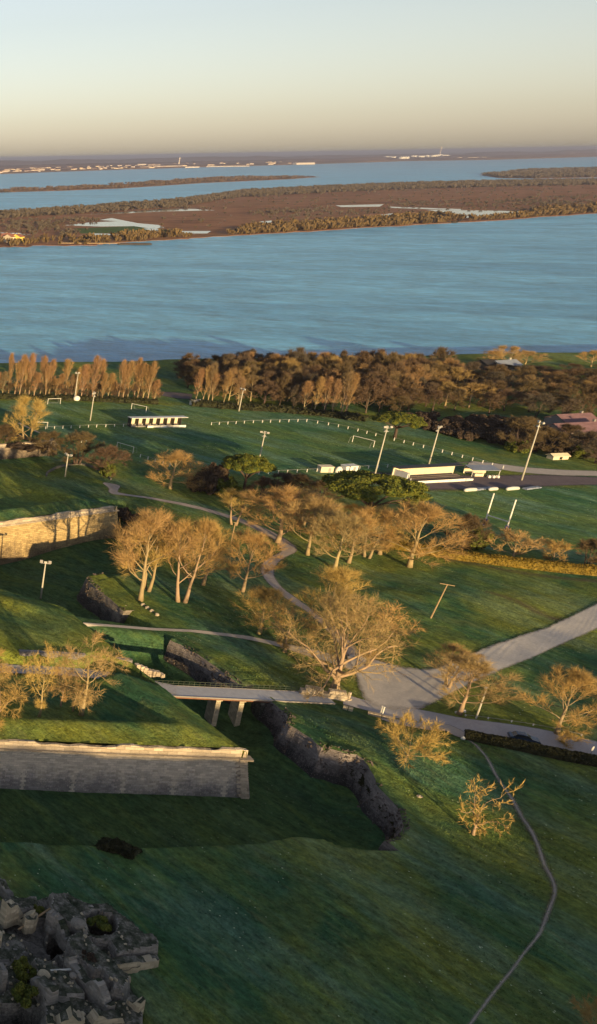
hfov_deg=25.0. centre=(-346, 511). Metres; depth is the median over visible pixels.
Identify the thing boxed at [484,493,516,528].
rugby posts
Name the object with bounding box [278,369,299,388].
wood tree
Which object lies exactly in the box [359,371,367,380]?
wood tree
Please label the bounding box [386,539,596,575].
hedge
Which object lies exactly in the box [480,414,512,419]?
bramble bush
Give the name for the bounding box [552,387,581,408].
wood tree
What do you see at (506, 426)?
bramble bush
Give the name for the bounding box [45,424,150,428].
pitch fence
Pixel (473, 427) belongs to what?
bramble bush
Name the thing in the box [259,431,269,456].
floodlight
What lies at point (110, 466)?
ivy bush
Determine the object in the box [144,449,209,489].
bare tree
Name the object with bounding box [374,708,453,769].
bare tree
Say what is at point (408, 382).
wood tree
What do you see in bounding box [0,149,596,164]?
woodland
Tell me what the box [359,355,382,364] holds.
wood tree
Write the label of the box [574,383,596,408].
wood tree
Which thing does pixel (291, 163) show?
woodland
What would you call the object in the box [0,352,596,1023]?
ground
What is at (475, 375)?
wood tree
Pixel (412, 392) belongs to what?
wood tree
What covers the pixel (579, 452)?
ivy bush
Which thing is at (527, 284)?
river
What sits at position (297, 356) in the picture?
wood tree
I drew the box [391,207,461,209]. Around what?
flood water
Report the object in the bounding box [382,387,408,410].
wood tree
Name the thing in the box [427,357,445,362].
wood tree
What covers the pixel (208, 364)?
wood tree
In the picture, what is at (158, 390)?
bare tree
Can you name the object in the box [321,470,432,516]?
umbrella pine
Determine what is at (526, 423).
bare tree
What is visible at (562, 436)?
bare tree
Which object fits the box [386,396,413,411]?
wood tree
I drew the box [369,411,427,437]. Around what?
umbrella pine
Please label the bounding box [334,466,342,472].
dome cover
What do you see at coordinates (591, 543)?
bare tree
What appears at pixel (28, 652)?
retaining wall
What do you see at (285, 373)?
wood tree
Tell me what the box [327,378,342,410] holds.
poplar
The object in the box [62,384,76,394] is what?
bare tree
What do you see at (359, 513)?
bare tree
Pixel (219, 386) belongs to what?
wood tree
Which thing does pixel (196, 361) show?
wood tree
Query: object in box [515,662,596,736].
bare tree
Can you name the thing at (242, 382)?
poplar
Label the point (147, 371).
poplar
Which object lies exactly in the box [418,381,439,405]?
wood tree
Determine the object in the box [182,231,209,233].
flood water
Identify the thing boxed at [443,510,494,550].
bare tree
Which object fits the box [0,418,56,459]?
rampart wall
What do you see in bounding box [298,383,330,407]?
wood tree
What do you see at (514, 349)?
bare tree
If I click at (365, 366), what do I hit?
wood tree
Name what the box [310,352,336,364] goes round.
wood tree
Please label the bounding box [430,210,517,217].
flood water
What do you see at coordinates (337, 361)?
wood tree
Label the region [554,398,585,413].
wood tree
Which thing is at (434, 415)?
bramble bush
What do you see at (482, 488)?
tarpaulin sheet
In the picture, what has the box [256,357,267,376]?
wood tree
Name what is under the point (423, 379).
wood tree
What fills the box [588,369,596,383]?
wood tree
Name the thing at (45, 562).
floodlight
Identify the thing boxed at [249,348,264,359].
wood tree
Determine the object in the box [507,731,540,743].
parked car
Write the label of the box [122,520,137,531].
bush
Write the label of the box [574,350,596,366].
bare tree
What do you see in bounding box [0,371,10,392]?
poplar
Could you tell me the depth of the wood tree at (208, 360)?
435.26 m
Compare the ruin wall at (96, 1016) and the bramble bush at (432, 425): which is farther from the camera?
the bramble bush at (432, 425)
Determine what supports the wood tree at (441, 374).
on the ground at (286, 806)
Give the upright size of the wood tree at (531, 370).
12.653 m
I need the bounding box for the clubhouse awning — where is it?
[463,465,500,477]
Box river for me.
[0,157,596,362]
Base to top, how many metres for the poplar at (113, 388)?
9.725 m
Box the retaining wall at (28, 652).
[19,649,132,662]
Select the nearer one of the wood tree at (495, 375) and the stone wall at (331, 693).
the stone wall at (331, 693)
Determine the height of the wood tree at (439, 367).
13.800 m
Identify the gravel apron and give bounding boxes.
[380,718,445,730]
[428,722,464,737]
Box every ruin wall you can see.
[0,877,21,903]
[0,899,35,928]
[0,931,2,947]
[0,962,7,994]
[21,912,37,933]
[29,975,58,1004]
[44,909,70,951]
[46,1006,84,1023]
[63,955,115,1010]
[85,1008,130,1023]
[113,954,158,970]
[123,966,139,973]
[126,994,145,1013]
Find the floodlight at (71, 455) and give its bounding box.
[64,453,72,476]
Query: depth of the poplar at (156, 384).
400.04 m
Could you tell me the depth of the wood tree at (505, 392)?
377.16 m
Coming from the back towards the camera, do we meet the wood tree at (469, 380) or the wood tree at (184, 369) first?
the wood tree at (184, 369)
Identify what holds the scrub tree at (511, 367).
on the ground at (286, 806)
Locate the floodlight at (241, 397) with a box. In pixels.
[238,387,245,410]
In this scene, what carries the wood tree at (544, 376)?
on the ground at (286, 806)
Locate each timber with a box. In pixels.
[18,908,50,929]
[50,968,71,970]
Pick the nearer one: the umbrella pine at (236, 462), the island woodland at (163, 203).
the umbrella pine at (236, 462)
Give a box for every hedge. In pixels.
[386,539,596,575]
[464,729,596,766]
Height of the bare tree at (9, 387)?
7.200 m
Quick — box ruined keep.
[0,892,158,1023]
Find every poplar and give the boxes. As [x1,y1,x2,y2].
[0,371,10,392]
[6,353,15,392]
[13,361,21,393]
[17,354,29,393]
[24,361,29,393]
[27,353,36,393]
[31,373,42,395]
[38,354,48,393]
[44,364,50,394]
[47,359,56,393]
[52,377,61,394]
[57,373,65,394]
[60,358,73,394]
[67,373,76,394]
[74,367,82,395]
[77,364,90,395]
[85,364,94,395]
[89,355,103,396]
[95,358,107,393]
[100,372,109,397]
[105,372,117,395]
[109,380,117,394]
[116,359,127,395]
[121,364,131,397]
[127,360,137,396]
[132,357,143,396]
[135,362,148,396]
[140,364,149,397]
[144,361,159,398]
[151,379,161,398]
[194,368,205,398]
[200,365,212,399]
[207,362,219,399]
[209,373,221,400]
[222,370,233,402]
[236,376,247,404]
[302,380,313,406]
[312,376,326,408]
[321,376,335,409]
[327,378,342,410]
[339,370,354,411]
[345,372,361,410]
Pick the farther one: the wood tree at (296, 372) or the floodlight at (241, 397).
the wood tree at (296, 372)
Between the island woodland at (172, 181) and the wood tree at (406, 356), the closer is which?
the wood tree at (406, 356)
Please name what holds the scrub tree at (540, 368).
on the ground at (286, 806)
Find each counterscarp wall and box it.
[76,573,133,623]
[163,638,252,703]
[258,697,422,851]
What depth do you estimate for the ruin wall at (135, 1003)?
114.85 m
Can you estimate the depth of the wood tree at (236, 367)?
417.43 m
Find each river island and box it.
[0,184,596,246]
[1,177,312,191]
[483,175,596,178]
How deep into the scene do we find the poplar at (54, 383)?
408.69 m
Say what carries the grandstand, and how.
on the car park
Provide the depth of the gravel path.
250.41 m
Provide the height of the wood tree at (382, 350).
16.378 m
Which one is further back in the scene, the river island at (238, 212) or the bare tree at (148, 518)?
the river island at (238, 212)
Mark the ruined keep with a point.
(67, 906)
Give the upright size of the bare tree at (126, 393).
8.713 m
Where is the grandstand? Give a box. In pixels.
[391,462,472,482]
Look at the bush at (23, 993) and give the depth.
116.55 m
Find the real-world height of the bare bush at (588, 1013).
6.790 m
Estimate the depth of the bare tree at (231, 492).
266.01 m
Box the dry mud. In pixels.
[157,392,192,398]
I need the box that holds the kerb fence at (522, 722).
[465,714,582,735]
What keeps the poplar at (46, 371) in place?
on the ground at (286, 806)
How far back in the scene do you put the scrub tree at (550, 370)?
429.61 m
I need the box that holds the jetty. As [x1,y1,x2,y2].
[70,243,151,244]
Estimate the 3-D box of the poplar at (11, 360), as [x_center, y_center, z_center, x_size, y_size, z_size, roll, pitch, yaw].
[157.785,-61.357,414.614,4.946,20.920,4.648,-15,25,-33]
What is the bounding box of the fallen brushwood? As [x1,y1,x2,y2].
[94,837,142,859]
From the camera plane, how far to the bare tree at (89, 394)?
408.49 m
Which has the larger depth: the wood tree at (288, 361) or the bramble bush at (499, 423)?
the wood tree at (288, 361)
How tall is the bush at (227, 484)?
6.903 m
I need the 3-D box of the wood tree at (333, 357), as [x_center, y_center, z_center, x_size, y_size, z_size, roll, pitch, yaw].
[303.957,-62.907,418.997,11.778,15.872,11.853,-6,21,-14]
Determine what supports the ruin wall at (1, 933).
on the ruined keep
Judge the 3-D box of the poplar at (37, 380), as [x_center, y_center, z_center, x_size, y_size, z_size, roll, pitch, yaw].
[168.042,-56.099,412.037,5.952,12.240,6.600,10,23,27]
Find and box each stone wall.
[298,685,347,700]
[343,705,353,711]
[368,711,394,720]
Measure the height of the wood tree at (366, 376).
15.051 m
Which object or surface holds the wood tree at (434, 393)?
on the ground at (286, 806)
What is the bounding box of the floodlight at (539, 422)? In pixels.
[521,420,544,479]
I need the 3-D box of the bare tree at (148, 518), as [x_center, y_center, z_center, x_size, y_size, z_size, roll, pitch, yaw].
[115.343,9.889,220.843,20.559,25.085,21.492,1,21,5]
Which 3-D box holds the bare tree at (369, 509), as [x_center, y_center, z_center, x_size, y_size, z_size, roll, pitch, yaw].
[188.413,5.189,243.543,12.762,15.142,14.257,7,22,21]
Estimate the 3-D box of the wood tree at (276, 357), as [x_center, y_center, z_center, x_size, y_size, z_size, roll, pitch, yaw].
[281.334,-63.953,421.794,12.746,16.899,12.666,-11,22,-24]
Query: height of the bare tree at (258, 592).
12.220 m
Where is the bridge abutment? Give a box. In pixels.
[250,702,265,719]
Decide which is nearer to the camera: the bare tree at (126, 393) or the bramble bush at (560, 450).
the bramble bush at (560, 450)
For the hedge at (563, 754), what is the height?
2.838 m
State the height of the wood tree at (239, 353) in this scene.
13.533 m
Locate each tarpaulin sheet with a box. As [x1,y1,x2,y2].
[477,486,489,490]
[522,486,541,489]
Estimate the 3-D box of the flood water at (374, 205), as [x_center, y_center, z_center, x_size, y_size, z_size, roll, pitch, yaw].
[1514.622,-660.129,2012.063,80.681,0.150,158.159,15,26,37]
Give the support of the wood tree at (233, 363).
on the ground at (286, 806)
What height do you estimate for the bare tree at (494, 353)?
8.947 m
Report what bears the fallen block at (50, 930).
on the ruined keep
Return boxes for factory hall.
[183,166,198,167]
[206,165,248,166]
[293,162,314,164]
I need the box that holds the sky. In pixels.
[0,0,596,159]
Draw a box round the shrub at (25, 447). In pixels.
[5,433,51,451]
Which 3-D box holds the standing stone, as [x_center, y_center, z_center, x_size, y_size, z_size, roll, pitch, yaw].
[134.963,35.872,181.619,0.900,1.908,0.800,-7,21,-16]
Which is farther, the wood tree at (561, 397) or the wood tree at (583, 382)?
the wood tree at (583, 382)
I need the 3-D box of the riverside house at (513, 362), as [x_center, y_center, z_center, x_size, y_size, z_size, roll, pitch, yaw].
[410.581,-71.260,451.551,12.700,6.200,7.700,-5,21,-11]
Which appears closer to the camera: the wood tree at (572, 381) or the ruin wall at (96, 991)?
the ruin wall at (96, 991)
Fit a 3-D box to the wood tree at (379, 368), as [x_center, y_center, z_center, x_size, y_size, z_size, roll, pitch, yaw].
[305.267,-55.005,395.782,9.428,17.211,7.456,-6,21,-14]
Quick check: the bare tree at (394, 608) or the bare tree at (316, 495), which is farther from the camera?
the bare tree at (316, 495)
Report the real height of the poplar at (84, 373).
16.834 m
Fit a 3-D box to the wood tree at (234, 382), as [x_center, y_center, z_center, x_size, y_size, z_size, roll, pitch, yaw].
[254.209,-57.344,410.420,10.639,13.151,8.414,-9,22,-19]
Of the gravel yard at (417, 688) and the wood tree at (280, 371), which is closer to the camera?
the gravel yard at (417, 688)
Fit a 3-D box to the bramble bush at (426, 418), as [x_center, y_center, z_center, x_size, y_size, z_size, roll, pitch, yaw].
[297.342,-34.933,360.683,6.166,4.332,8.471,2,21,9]
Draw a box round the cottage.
[543,411,596,424]
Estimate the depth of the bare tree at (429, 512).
234.95 m
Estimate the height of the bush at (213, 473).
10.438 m
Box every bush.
[10,981,38,1008]
[11,956,36,982]
[33,904,44,915]
[81,949,97,962]
[86,914,112,931]
[99,461,115,476]
[117,507,130,518]
[121,511,141,522]
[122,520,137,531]
[186,471,203,491]
[199,462,229,494]
[216,478,242,497]
[404,411,423,415]
[418,415,434,426]
[422,420,446,431]
[423,411,440,421]
[438,417,457,422]
[438,426,458,435]
[443,415,465,422]
[444,421,462,429]
[445,416,474,427]
[456,430,479,440]
[462,424,485,430]
[464,414,484,421]
[464,527,494,549]
[467,430,486,439]
[471,422,495,428]
[477,417,507,427]
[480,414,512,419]
[486,427,507,436]
[486,430,508,444]
[490,427,515,433]
[502,424,517,429]
[504,439,530,453]
[513,433,533,440]
[527,440,555,446]
[530,445,542,451]
[537,434,556,443]
[549,444,572,454]
[566,993,596,1023]
[570,443,594,457]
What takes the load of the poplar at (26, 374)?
on the ground at (286, 806)
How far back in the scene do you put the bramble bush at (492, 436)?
337.34 m
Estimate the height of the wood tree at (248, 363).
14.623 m
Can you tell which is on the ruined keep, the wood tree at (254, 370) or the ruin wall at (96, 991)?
the ruin wall at (96, 991)
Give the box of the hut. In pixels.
[545,453,570,459]
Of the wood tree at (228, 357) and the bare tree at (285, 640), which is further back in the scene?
the wood tree at (228, 357)
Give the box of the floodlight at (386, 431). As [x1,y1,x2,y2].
[375,426,392,472]
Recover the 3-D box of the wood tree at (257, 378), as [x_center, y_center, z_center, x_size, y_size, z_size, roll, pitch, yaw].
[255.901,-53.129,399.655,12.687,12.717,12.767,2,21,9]
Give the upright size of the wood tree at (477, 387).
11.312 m
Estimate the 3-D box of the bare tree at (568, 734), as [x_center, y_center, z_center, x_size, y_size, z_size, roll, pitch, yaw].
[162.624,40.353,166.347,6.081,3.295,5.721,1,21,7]
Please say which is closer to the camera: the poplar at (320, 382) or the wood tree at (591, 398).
the wood tree at (591, 398)
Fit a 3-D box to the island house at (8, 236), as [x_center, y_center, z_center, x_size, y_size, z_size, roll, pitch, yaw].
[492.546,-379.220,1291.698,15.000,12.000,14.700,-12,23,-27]
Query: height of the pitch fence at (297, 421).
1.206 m
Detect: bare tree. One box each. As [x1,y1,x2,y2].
[0,422,22,443]
[0,648,19,688]
[0,660,29,730]
[3,382,14,392]
[3,393,50,441]
[14,382,25,393]
[19,641,67,716]
[22,381,33,393]
[28,430,75,455]
[33,382,46,394]
[41,382,54,393]
[46,663,80,705]
[47,630,130,716]
[50,382,66,394]
[52,429,107,464]
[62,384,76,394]
[66,671,86,710]
[76,383,90,395]
[78,444,130,476]
[84,385,97,396]
[94,383,108,396]
[104,506,203,601]
[108,381,122,396]
[114,383,129,396]
[116,517,188,591]
[130,384,142,397]
[139,380,153,397]
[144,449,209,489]
[150,383,164,398]
[154,515,234,602]
[174,521,245,585]
[214,488,263,525]
[216,526,288,591]
[230,582,303,634]
[237,483,327,542]
[244,475,283,497]
[259,471,303,494]
[260,601,324,652]
[272,585,418,701]
[275,494,352,555]
[282,473,320,497]
[283,488,336,525]
[292,561,371,629]
[303,508,386,567]
[309,480,344,498]
[317,508,396,563]
[336,503,363,524]
[348,597,426,665]
[352,502,414,554]
[356,505,403,558]
[363,498,474,567]
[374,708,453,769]
[421,650,526,715]
[425,642,490,687]
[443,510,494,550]
[456,775,524,839]
[475,350,507,359]
[485,527,551,556]
[494,345,526,359]
[496,415,555,452]
[507,350,551,366]
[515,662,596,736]
[531,429,573,453]
[542,538,579,561]
[550,422,590,441]
[555,729,592,749]
[563,428,596,458]
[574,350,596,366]
[575,538,596,564]
[578,438,596,463]
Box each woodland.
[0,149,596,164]
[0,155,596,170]
[0,175,315,192]
[0,177,596,238]
[0,202,596,245]
[2,156,585,172]
[481,166,596,177]
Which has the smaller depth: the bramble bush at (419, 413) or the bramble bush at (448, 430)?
the bramble bush at (448, 430)
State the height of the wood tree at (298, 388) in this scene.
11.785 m
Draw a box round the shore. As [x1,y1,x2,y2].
[0,149,596,173]
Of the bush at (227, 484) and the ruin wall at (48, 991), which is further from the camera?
the bush at (227, 484)
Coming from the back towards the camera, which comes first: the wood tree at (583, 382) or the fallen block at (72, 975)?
the wood tree at (583, 382)
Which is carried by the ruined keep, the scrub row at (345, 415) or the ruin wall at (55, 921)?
the ruin wall at (55, 921)
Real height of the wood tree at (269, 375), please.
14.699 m
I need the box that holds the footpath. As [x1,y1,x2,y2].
[83,622,352,669]
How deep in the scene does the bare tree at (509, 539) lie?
242.54 m
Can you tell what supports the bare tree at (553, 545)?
on the ground at (286, 806)
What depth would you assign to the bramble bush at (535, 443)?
332.15 m
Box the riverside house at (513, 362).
[494,358,522,369]
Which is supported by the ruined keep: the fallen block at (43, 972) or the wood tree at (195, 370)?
the fallen block at (43, 972)
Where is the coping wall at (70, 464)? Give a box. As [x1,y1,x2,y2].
[46,463,111,479]
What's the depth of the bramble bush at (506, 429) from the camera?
346.91 m
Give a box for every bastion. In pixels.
[0,467,118,564]
[0,589,253,798]
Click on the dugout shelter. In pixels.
(157, 421)
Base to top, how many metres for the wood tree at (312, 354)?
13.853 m
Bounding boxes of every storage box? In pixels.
[316,465,333,472]
[340,463,358,470]
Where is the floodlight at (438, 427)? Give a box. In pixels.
[428,426,442,463]
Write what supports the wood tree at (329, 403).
on the ground at (286, 806)
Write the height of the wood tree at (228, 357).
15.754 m
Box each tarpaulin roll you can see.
[463,488,476,491]
[488,487,497,490]
[506,486,519,490]
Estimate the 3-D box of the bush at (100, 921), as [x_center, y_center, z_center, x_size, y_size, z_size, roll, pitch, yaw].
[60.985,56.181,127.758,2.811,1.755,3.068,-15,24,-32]
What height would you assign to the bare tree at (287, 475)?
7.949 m
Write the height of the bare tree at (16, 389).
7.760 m
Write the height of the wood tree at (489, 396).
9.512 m
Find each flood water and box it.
[69,218,163,228]
[96,209,207,213]
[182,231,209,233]
[335,204,382,206]
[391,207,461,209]
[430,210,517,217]
[445,220,460,222]
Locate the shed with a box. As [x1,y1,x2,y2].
[474,359,496,369]
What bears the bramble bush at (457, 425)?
on the ground at (286, 806)
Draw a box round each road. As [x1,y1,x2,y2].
[2,665,175,693]
[343,696,596,754]
[468,461,596,475]
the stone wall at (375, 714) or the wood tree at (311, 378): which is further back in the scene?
the wood tree at (311, 378)
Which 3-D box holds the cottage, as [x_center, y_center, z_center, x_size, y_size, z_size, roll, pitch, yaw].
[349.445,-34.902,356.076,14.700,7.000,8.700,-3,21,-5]
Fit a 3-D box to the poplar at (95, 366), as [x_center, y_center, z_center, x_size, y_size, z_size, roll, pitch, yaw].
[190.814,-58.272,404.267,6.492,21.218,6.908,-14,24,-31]
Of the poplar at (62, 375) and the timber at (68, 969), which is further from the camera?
the poplar at (62, 375)
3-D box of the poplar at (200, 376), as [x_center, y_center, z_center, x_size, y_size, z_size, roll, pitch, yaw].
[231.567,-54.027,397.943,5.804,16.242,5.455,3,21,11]
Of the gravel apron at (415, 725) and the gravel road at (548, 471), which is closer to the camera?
the gravel apron at (415, 725)
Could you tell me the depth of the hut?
319.61 m
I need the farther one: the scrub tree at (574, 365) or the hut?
the scrub tree at (574, 365)
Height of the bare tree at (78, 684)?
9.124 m
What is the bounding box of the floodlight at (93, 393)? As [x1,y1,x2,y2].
[90,392,95,420]
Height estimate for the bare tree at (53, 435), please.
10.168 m
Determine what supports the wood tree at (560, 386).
on the ground at (286, 806)
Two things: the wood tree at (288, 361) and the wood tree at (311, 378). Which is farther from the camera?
the wood tree at (288, 361)
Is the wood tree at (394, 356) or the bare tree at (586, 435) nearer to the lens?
the bare tree at (586, 435)
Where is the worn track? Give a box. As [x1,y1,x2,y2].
[468,740,555,1023]
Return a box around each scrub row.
[0,393,158,403]
[189,398,368,421]
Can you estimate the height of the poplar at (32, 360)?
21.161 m
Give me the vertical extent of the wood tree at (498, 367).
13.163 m
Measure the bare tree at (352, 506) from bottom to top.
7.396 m
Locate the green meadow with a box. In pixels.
[74,226,169,232]
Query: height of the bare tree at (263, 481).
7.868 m
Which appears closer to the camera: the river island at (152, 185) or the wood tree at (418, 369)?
the wood tree at (418, 369)
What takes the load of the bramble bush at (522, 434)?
on the ground at (286, 806)
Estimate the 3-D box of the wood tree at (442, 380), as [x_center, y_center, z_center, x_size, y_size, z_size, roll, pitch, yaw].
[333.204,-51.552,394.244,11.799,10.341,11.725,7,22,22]
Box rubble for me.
[2,912,130,1023]
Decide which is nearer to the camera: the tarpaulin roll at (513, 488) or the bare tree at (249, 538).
the bare tree at (249, 538)
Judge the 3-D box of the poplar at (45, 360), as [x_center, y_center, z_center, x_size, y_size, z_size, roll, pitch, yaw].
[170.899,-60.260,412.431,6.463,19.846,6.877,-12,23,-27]
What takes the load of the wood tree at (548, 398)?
on the ground at (286, 806)
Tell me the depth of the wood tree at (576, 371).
408.86 m
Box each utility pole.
[430,583,454,617]
[475,687,487,718]
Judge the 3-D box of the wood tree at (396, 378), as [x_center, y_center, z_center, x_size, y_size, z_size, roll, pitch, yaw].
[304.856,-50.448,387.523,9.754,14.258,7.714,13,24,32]
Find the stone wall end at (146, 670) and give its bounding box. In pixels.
[134,663,164,677]
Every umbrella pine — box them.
[221,453,277,490]
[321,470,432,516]
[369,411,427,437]
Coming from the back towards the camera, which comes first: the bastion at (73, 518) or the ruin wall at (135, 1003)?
the bastion at (73, 518)
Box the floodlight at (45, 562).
[40,560,51,598]
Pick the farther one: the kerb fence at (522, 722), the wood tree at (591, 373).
the wood tree at (591, 373)
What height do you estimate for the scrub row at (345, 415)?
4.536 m
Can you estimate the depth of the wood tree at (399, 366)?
397.35 m
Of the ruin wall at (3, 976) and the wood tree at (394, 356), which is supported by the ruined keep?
the ruin wall at (3, 976)
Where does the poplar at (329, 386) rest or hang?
on the ground at (286, 806)
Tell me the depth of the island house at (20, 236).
1285.19 m
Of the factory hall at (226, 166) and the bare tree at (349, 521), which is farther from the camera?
the factory hall at (226, 166)
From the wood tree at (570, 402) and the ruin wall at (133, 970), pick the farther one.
the wood tree at (570, 402)
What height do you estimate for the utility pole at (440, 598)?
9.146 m
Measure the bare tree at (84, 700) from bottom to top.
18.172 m
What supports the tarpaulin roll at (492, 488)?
on the car park
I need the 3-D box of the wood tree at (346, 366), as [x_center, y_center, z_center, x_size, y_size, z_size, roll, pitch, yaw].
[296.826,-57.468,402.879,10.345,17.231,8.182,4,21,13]
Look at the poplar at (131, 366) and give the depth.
401.84 m
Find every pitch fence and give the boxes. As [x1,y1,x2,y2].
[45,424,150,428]
[211,419,384,435]
[394,438,503,468]
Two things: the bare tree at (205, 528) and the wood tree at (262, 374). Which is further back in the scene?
the wood tree at (262, 374)
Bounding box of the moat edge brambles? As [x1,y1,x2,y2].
[350,769,395,838]
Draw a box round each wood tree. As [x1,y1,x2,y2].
[173,361,186,374]
[175,361,200,379]
[178,352,201,375]
[179,364,196,387]
[181,359,205,368]
[183,365,205,391]
[200,362,224,386]
[201,354,222,371]
[201,358,211,366]
[203,360,222,374]
[204,377,224,397]
[216,355,243,373]
[216,359,242,373]
[217,353,243,371]
[220,365,242,385]
[220,368,244,400]
[226,369,238,395]
[230,366,254,398]
[236,349,261,358]
[236,353,257,364]
[239,374,272,401]
[240,351,256,360]
[244,360,261,372]
[245,366,260,397]
[247,370,282,401]
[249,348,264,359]
[251,379,283,403]
[254,370,276,398]
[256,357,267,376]
[256,362,265,368]
[259,362,281,394]
[262,352,287,367]
[272,371,295,402]
[275,357,300,388]
[276,373,291,404]
[278,362,313,395]
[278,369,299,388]
[280,367,305,401]
[284,344,306,359]
[286,384,303,406]
[291,352,309,366]
[293,373,326,406]
[298,365,317,386]
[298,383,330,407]
[301,360,322,373]
[302,364,326,381]
[306,351,317,359]
[308,356,327,377]
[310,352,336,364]
[312,368,342,382]
[316,382,343,408]
[318,363,338,392]
[320,358,343,373]
[323,370,341,387]
[326,356,343,366]
[334,373,348,407]
[335,360,354,375]
[338,381,362,410]
[339,349,351,365]
[339,355,360,371]
[352,350,371,364]
[352,377,388,412]
[354,362,372,371]
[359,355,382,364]
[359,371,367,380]
[359,373,385,407]
[360,368,371,373]
[360,370,378,403]
[366,365,387,398]
[369,374,398,411]
[370,348,387,363]
[371,384,397,408]
[373,350,389,365]
[378,369,405,395]
[380,351,403,371]
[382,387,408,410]
[385,355,403,366]
[385,374,402,405]
[386,361,409,377]
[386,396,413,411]
[390,362,413,369]
[395,375,418,401]
[398,373,423,396]
[401,364,431,381]
[401,387,427,410]
[403,352,420,363]
[403,356,424,366]
[408,363,438,383]
[413,352,425,358]
[413,377,428,401]
[414,390,459,410]
[416,356,437,367]
[417,373,438,397]
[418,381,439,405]
[426,368,452,384]
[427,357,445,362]
[427,362,445,385]
[429,346,456,360]
[431,375,455,389]
[436,378,454,398]
[437,381,470,405]
[438,364,454,376]
[441,358,464,365]
[441,366,477,392]
[447,388,466,410]
[448,363,466,382]
[454,383,497,407]
[458,361,484,381]
[461,371,486,381]
[464,378,478,400]
[472,379,494,404]
[476,370,519,389]
[476,391,506,413]
[483,364,514,380]
[484,380,514,398]
[486,380,512,402]
[494,388,524,410]
[510,364,538,390]
[511,381,539,401]
[512,375,547,391]
[515,390,542,411]
[517,380,546,400]
[519,392,557,418]
[534,370,561,383]
[538,382,571,395]
[542,382,567,395]
[546,373,580,393]
[547,394,579,411]
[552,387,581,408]
[554,367,589,381]
[554,375,583,388]
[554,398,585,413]
[569,380,596,396]
[573,393,596,413]
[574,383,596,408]
[583,377,596,390]
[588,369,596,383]
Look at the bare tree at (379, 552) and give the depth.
244.37 m
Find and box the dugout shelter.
[127,416,187,427]
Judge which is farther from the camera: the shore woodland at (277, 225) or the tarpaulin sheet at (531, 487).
the shore woodland at (277, 225)
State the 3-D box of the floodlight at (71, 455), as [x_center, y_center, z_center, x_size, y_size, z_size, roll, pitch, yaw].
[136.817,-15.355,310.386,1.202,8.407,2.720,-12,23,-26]
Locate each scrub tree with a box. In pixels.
[490,364,523,371]
[513,365,546,370]
[542,369,563,376]
[559,363,584,369]
[582,368,596,371]
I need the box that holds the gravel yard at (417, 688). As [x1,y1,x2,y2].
[348,604,596,709]
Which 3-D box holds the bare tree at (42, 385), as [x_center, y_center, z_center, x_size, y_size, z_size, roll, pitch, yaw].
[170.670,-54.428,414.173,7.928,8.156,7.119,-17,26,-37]
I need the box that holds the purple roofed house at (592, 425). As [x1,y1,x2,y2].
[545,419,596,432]
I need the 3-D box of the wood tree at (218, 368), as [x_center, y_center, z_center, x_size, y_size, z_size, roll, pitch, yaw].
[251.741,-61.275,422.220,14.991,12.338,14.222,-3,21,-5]
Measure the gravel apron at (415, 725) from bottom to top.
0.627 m
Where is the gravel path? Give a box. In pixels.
[103,482,423,708]
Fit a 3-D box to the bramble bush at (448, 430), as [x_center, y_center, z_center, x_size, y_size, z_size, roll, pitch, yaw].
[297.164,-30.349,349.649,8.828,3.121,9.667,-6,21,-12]
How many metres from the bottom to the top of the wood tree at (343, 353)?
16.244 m
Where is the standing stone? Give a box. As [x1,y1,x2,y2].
[347,692,351,700]
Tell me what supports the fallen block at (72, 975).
on the ruined keep
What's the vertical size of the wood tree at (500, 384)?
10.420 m
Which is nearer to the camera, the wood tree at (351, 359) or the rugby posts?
the rugby posts
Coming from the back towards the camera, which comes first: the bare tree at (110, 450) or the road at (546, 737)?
the bare tree at (110, 450)
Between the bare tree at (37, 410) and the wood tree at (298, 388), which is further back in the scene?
the wood tree at (298, 388)
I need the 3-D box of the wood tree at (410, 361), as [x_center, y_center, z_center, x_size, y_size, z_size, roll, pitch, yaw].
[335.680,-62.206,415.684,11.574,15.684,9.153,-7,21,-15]
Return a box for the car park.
[371,472,596,489]
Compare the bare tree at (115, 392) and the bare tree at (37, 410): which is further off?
the bare tree at (115, 392)
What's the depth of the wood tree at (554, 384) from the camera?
389.68 m
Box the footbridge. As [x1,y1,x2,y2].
[156,680,335,726]
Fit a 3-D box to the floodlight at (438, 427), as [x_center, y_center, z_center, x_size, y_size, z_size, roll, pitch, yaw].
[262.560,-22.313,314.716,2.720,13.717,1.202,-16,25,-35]
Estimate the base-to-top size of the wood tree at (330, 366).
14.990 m
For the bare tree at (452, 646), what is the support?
on the ground at (286, 806)
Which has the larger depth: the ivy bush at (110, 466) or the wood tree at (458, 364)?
the wood tree at (458, 364)
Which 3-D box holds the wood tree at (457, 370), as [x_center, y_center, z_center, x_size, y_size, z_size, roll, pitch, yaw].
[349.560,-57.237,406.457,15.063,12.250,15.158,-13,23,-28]
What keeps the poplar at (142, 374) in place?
on the ground at (286, 806)
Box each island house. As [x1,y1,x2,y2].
[3,234,15,241]
[14,233,24,242]
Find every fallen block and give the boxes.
[37,969,50,978]
[45,925,55,934]
[69,972,76,978]
[70,917,85,928]

